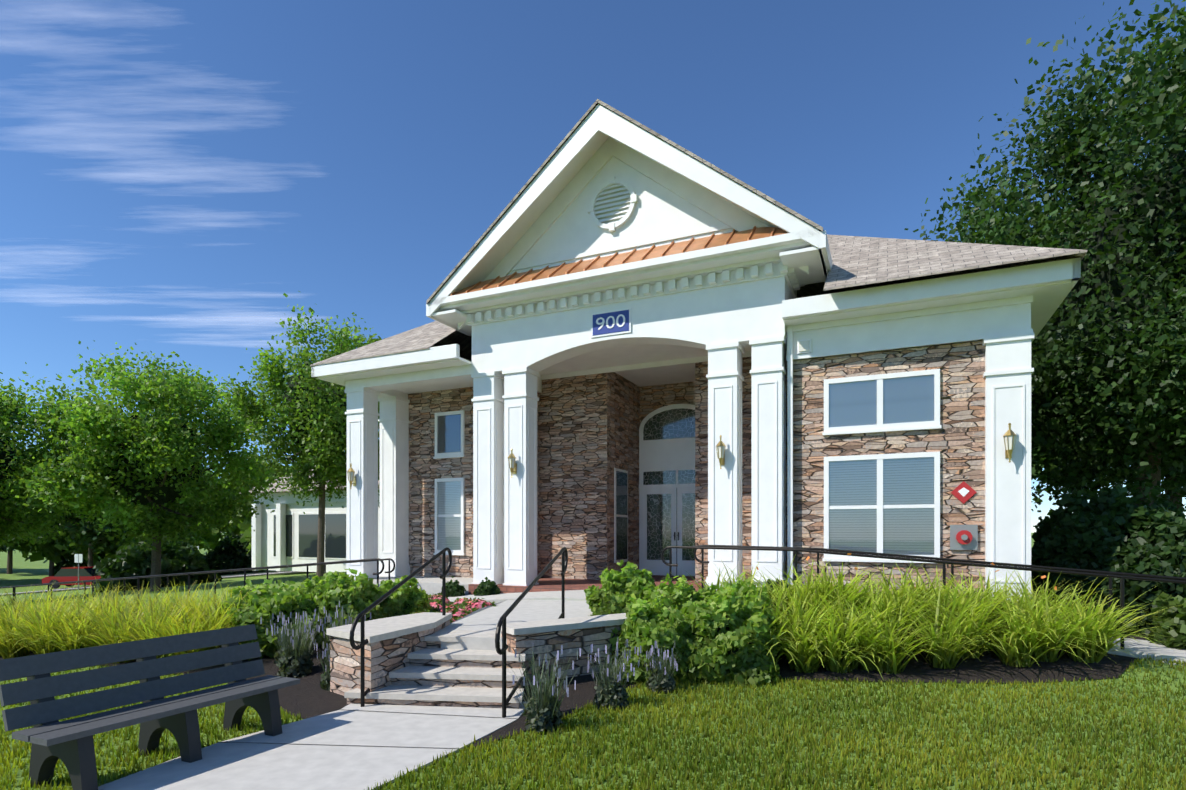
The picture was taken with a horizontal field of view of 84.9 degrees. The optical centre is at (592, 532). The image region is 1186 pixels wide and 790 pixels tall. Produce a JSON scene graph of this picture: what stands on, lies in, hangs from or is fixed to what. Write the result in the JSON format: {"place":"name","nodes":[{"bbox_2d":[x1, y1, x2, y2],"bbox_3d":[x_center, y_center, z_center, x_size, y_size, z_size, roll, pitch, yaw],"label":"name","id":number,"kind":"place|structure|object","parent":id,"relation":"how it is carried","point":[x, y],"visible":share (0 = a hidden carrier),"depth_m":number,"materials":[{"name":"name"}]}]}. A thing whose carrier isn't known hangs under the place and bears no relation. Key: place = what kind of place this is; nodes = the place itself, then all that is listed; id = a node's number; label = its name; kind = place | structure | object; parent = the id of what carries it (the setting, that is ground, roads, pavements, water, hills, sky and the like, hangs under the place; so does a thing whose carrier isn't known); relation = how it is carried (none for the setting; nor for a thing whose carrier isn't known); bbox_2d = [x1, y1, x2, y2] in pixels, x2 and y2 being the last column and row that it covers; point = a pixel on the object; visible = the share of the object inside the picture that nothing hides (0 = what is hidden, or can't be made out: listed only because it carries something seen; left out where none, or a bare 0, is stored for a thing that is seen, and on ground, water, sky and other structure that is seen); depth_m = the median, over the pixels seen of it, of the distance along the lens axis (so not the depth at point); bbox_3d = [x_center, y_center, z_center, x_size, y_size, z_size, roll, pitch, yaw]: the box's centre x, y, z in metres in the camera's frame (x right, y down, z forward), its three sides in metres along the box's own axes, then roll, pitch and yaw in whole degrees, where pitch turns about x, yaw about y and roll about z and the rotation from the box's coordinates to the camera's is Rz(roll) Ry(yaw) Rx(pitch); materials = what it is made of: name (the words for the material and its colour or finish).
{"place":"outdoors","nodes":[
{"label":"outdoors","id":0,"kind":"place"},
{"bbox_2d":[4,571,301,594],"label":"distant road","id":1,"kind":"structure","parent":0,"point":[227,576],"depth_m":45.02,"materials":[{"name":"grey asphalt"}]},
{"bbox_2d":[42,567,100,588],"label":"parked car","id":2,"kind":"object","parent":1,"relation":"on","point":[67,574],"visible":0.52,"depth_m":45.82,"materials":[{"name":"red paint"}]},
{"bbox_2d":[0,0,327,351],"bbox_3d":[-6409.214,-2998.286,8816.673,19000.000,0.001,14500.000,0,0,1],"label":"cloud","id":3,"kind":"structure","parent":0,"point":[171,171],"depth_m":5239.41,"materials":[{"name":"white"}]},
{"bbox_2d":[98,702,524,789],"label":"walkway path","id":4,"kind":"structure","parent":0,"point":[355,747],"depth_m":5.01,"materials":[{"name":"concrete"}]},
{"bbox_2d":[344,630,525,708],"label":"entry stairs","id":5,"kind":"structure","parent":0,"point":[434,673],"depth_m":6.61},
{"bbox_2d":[0,533,1185,789],"bbox_3d":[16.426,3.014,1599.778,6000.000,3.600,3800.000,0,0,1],"label":"ground","id":6,"kind":"structure","parent":0,"point":[30,573],"depth_m":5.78,"materials":[{"name":"green plant"}]},
{"bbox_2d":[74,546,198,588],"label":"street signposts","id":7,"kind":"object","parent":6,"relation":"on","point":[78,558],"visible":0.58,"depth_m":41.18,"materials":[{"name":"grey metal"}]},
{"bbox_2d":[0,664,305,789],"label":"lawn","id":8,"kind":"structure","parent":6,"relation":"on","point":[61,779],"depth_m":5.14,"materials":[{"name":"green plant"}]},
{"bbox_2d":[0,624,299,789],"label":"park bench","id":9,"kind":"object","parent":8,"relation":"on","point":[52,739],"visible":0.9,"depth_m":4.78,"materials":[{"name":"plastic"}]},
{"bbox_2d":[0,642,348,718],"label":"mulch bed","id":10,"kind":"object","parent":6,"relation":"on","point":[308,696],"visible":0.02,"depth_m":6.88,"materials":[{"name":"brown soil"}]},
{"bbox_2d":[209,560,789,686],"bbox_3d":[-1.594,1.104,8.912,8.394,1.432,2.574,0,0,12],"label":"shrub","id":11,"kind":"object","parent":10,"relation":"on","point":[648,607],"visible":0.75,"depth_m":8.19,"materials":[{"name":"green plant"}]},
{"bbox_2d":[0,556,1173,676],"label":"ornamental grass","id":12,"kind":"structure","parent":10,"relation":"on","point":[848,627],"depth_m":8.21,"materials":[{"name":"green plant"}]},
{"bbox_2d":[428,553,1056,622],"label":"flowers","id":13,"kind":"object","parent":10,"relation":"on","point":[478,604],"visible":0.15,"depth_m":10.45,"materials":[{"name":"red plant"}]},
{"bbox_2d":[249,455,379,572],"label":"background building","id":14,"kind":"structure","parent":6,"relation":"on","point":[285,532],"depth_m":40.01,"materials":[{"name":"paint"}]},
{"bbox_2d":[326,612,626,695],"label":"entry retaining walls","id":15,"kind":"structure","parent":6,"relation":"on","point":[392,643],"depth_m":7.05,"materials":[{"name":"brown stone"}]},
{"bbox_2d":[351,575,747,594],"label":"porch floor","id":16,"kind":"structure","parent":6,"relation":"on","point":[429,585],"depth_m":14.92,"materials":[{"name":"concrete"}]},
{"bbox_2d":[0,148,1181,590],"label":"tree trunks","id":17,"kind":"object","parent":6,"relation":"on","point":[156,556],"visible":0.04,"depth_m":26.46,"materials":[{"name":"brown plant"}]},
{"bbox_2d":[0,0,1185,734],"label":"plants","id":18,"kind":"object","parent":6,"relation":"on","point":[1070,456],"depth_m":14.26,"materials":[{"name":"green plant"}]},
{"bbox_2d":[260,582,896,696],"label":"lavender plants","id":19,"kind":"object","parent":18,"relation":"attached to","point":[546,660],"visible":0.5,"depth_m":6.94,"materials":[{"name":"plant"}]},
{"bbox_2d":[0,291,1185,649],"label":"plant leaves","id":20,"kind":"object","parent":6,"relation":"on","point":[62,477],"visible":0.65,"depth_m":27.15,"materials":[{"name":"green plant"}]},
{"bbox_2d":[0,142,1185,674],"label":"leaves","id":21,"kind":"object","parent":6,"relation":"on","point":[1100,276],"depth_m":15.24,"materials":[{"name":"green"}]},
{"bbox_2d":[0,544,1185,717],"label":"handrails","id":22,"kind":"object","parent":6,"relation":"on","point":[563,551],"visible":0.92,"depth_m":9.07,"materials":[{"name":"black metal"}]},
{"bbox_2d":[311,104,1080,599],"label":"building","id":23,"kind":"structure","parent":6,"relation":"on","point":[605,182],"depth_m":12.68,"materials":[{"name":"white paint"}]},
{"bbox_2d":[591,307,630,337],"bbox_3d":[0.364,-4.256,13.177,0.880,0.500,0.037,0,0,25],"label":"sign","id":24,"kind":"object","parent":23,"relation":"attached to","point":[604,330],"visible":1,"depth_m":13.16,"materials":[{"name":"blue metal"}]},
{"bbox_2d":[596,314,624,329],"bbox_3d":[0.355,-4.266,13.155,0.645,0.252,0.010,0,0,24],"label":"building number","id":25,"kind":"object","parent":24,"relation":"attached to","point":[607,325],"visible":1,"depth_m":13.14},
{"bbox_2d":[450,226,787,295],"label":"metal roof","id":26,"kind":"structure","parent":23,"relation":"on","point":[672,248],"depth_m":12.74,"materials":[{"name":"orange metal"}]},
{"bbox_2d":[347,423,1016,488],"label":"building lanterns","id":27,"kind":"object","parent":23,"relation":"attached to","point":[1009,436],"visible":1,"depth_m":12.09,"materials":[{"name":"metal"}]},
{"bbox_2d":[310,99,1086,365],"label":"building roof","id":28,"kind":"structure","parent":23,"relation":"on","point":[859,262],"depth_m":11.87,"materials":[{"name":"grey"}]},
{"bbox_2d":[473,625,1153,746],"bbox_3d":[5.762,1.464,10.129,13.362,0.525,10.170,0,0,1],"label":"mulch bed","id":29,"kind":"object","parent":6,"relation":"on","point":[987,665],"visible":0.15,"depth_m":7.62,"materials":[{"name":"brown soil"}]},
{"bbox_2d":[0,0,1185,532],"label":"sky","id":30,"kind":"structure","parent":0,"point":[419,121],"materials":[{"name":"blue"}]},
{"bbox_2d":[136,590,1185,664],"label":"terrace walk","id":31,"kind":"structure","parent":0,"point":[537,606],"depth_m":9.07,"materials":[{"name":"concrete"}]},
{"bbox_2d":[408,341,984,596],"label":"stone building walls","id":32,"kind":"structure","parent":0,"point":[588,426],"depth_m":15.80,"materials":[{"name":"brown stone"}]},
{"bbox_2d":[433,369,940,575],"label":"building windows","id":33,"kind":"structure","parent":32,"relation":"in","point":[884,503],"depth_m":11.65,"materials":[{"name":"glass"}]},
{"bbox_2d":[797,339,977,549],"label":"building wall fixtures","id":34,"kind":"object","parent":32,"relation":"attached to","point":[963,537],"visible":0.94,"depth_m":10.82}
]}

